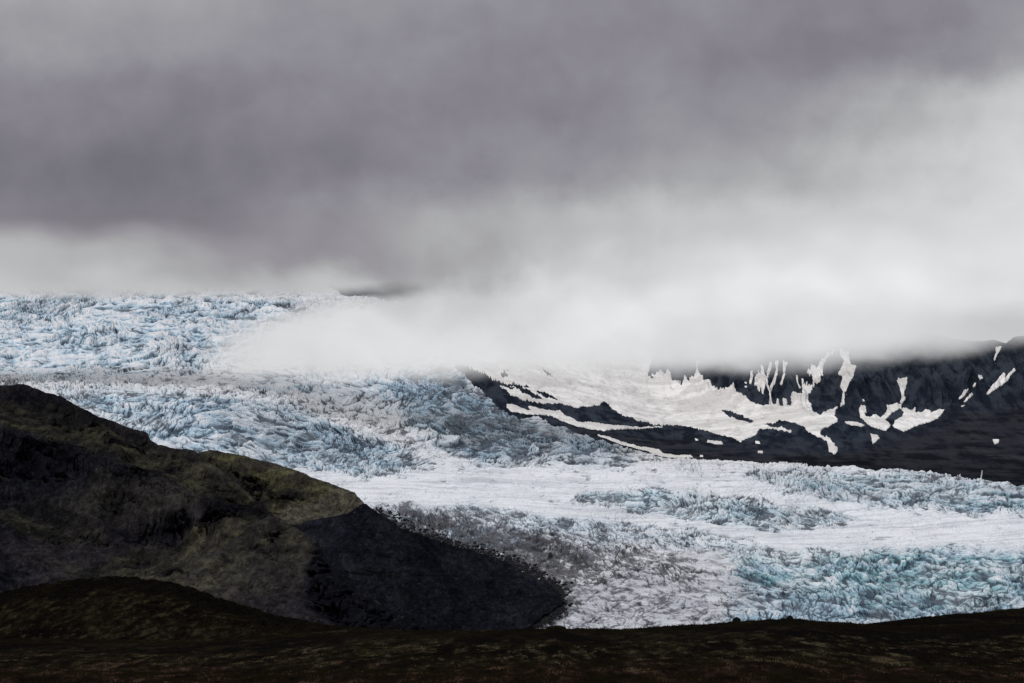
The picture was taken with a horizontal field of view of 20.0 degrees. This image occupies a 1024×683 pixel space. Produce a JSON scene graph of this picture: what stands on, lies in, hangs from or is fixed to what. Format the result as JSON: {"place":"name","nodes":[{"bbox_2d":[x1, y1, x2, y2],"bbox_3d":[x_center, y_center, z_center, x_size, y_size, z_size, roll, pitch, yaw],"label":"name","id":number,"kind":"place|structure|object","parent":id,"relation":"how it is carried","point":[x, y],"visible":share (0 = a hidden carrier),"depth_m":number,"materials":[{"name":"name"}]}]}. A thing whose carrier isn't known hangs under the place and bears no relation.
{"place":"outdoors","nodes":[
{"label":"outdoors","id":0,"kind":"place"},
{"bbox_2d":[0,384,380,605],"bbox_3d":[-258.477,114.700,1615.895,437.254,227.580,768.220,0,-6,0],"label":"hill","id":1,"kind":"structure","parent":0,"point":[85,494],"depth_m":1606.87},
{"bbox_2d":[140,516,434,629],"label":"hill","id":2,"kind":"structure","parent":0,"point":[274,565],"depth_m":1280.58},
{"bbox_2d":[198,450,409,618],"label":"hill","id":3,"kind":"structure","parent":0,"point":[293,497],"depth_m":2012.12,"materials":[{"name":"green plant"}]},
{"bbox_2d":[297,504,563,630],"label":"hill","id":4,"kind":"structure","parent":0,"point":[371,553],"depth_m":1847.02,"materials":[{"name":"black stone"}]},
{"bbox_2d":[0,273,1023,628],"bbox_3d":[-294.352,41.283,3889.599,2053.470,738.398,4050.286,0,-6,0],"label":"glacier","id":5,"kind":"object","parent":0,"point":[372,401],"visible":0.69,"depth_m":3248.18,"materials":[{"name":"white ice"}]},
{"bbox_2d":[373,505,573,627],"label":"rubble","id":6,"kind":"object","parent":5,"relation":"on","point":[552,583],"visible":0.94,"depth_m":2134.85,"materials":[{"name":"stone"}]},
{"bbox_2d":[0,619,1023,682],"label":"moor","id":7,"kind":"structure","parent":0,"point":[88,649],"depth_m":157.28,"materials":[{"name":"brown soil"}]},
{"bbox_2d":[0,576,386,640],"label":"mound","id":8,"kind":"object","parent":7,"relation":"on","point":[137,632],"visible":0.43,"depth_m":368.02,"materials":[{"name":"brown soil"}]},
{"bbox_2d":[0,575,1023,682],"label":"grass","id":9,"kind":"structure","parent":7,"relation":"on","point":[551,675],"depth_m":139.74,"materials":[{"name":"brown plant"}]},
{"bbox_2d":[732,617,740,622],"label":"boulder","id":10,"kind":"object","parent":7,"relation":"on","point":[736,619],"visible":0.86,"depth_m":320.25,"materials":[{"name":"stone"}]},
{"bbox_2d":[869,607,1023,626],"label":"hill","id":11,"kind":"structure","parent":7,"relation":"on","point":[1013,617],"depth_m":580.50,"materials":[{"name":"brown soil"}]},
{"bbox_2d":[0,0,1023,342],"label":"sky","id":12,"kind":"structure","parent":0,"point":[865,158],"materials":[{"name":"grey"}]},
{"bbox_2d":[325,262,1023,485],"bbox_3d":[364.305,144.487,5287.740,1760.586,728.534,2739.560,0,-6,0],"label":"mountain","id":13,"kind":"structure","parent":0,"point":[727,329],"depth_m":4932.65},
{"bbox_2d":[507,404,662,430],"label":"snow stripe","id":14,"kind":"object","parent":13,"relation":"on","point":[559,415],"visible":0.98,"depth_m":4587.29,"materials":[{"name":"white snow"}]},
{"bbox_2d":[420,297,837,453],"bbox_3d":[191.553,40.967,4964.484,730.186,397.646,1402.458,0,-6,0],"label":"snow field","id":15,"kind":"structure","parent":13,"relation":"on","point":[586,353],"depth_m":5179.99,"materials":[{"name":"white snow"}]},
{"bbox_2d":[598,434,692,457],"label":"snow stripe","id":16,"kind":"object","parent":13,"relation":"on","point":[654,451],"visible":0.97,"depth_m":4344.00,"materials":[{"name":"white snow"}]},
{"bbox_2d":[707,440,722,443],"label":"snow patch","id":17,"kind":"object","parent":13,"relation":"on","point":[714,442],"visible":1,"depth_m":4467.15,"materials":[{"name":"white snow"}]},
{"bbox_2d":[749,371,752,383],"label":"snow gully","id":18,"kind":"object","parent":13,"relation":"on","point":[751,376],"visible":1,"depth_m":5031.06,"materials":[{"name":"white snow"}]},
{"bbox_2d":[754,364,769,393],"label":"snow gully","id":19,"kind":"object","parent":13,"relation":"on","point":[761,379],"visible":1,"depth_m":4953.74,"materials":[{"name":"white snow"}]},
{"bbox_2d":[767,362,771,377],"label":"snow gully","id":20,"kind":"object","parent":13,"relation":"on","point":[769,367],"visible":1,"depth_m":5026.05,"materials":[{"name":"white snow"}]},
{"bbox_2d":[769,361,778,400],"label":"snow gully","id":21,"kind":"object","parent":13,"relation":"on","point":[775,376],"visible":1,"depth_m":4945.62,"materials":[{"name":"white snow"}]},
{"bbox_2d":[780,360,787,384],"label":"snow gully","id":22,"kind":"object","parent":13,"relation":"on","point":[784,368],"visible":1,"depth_m":4962.44,"materials":[{"name":"white snow"}]},
{"bbox_2d":[838,348,856,406],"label":"snow gully","id":23,"kind":"object","parent":13,"relation":"on","point":[846,371],"visible":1,"depth_m":4850.28,"materials":[{"name":"white snow"}]},
{"bbox_2d":[845,421,863,426],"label":"snow patch","id":24,"kind":"object","parent":13,"relation":"on","point":[852,423],"visible":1,"depth_m":4513.30,"materials":[{"name":"white snow"}]},
{"bbox_2d":[870,433,879,443],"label":"snow patch","id":25,"kind":"object","parent":13,"relation":"on","point":[875,437],"visible":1,"depth_m":4395.41,"materials":[{"name":"white snow"}]},
{"bbox_2d":[859,403,901,430],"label":"snow patch","id":26,"kind":"object","parent":13,"relation":"on","point":[877,421],"visible":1,"depth_m":4560.08,"materials":[{"name":"white snow"}]},
{"bbox_2d":[897,377,906,404],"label":"snow gully","id":27,"kind":"object","parent":13,"relation":"on","point":[902,382],"visible":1,"depth_m":4782.61,"materials":[{"name":"white snow"}]},
{"bbox_2d":[893,407,943,431],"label":"snow patch","id":28,"kind":"object","parent":13,"relation":"on","point":[908,419],"visible":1,"depth_m":4565.75,"materials":[{"name":"white snow"}]},
{"bbox_2d":[958,389,967,399],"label":"snow patch","id":29,"kind":"object","parent":13,"relation":"on","point":[963,394],"visible":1,"depth_m":4714.37,"materials":[{"name":"white snow"}]},
{"bbox_2d":[964,393,972,401],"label":"snow patch","id":30,"kind":"object","parent":13,"relation":"on","point":[969,396],"visible":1,"depth_m":4708.11,"materials":[{"name":"white snow"}]},
{"bbox_2d":[994,346,1001,360],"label":"snow patch","id":31,"kind":"object","parent":13,"relation":"on","point":[998,348],"visible":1,"depth_m":4958.48,"materials":[{"name":"white snow"}]},
{"bbox_2d":[987,368,1015,394],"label":"snow patch","id":32,"kind":"object","parent":13,"relation":"on","point":[1001,380],"visible":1,"depth_m":4808.84,"materials":[{"name":"white snow"}]}
]}

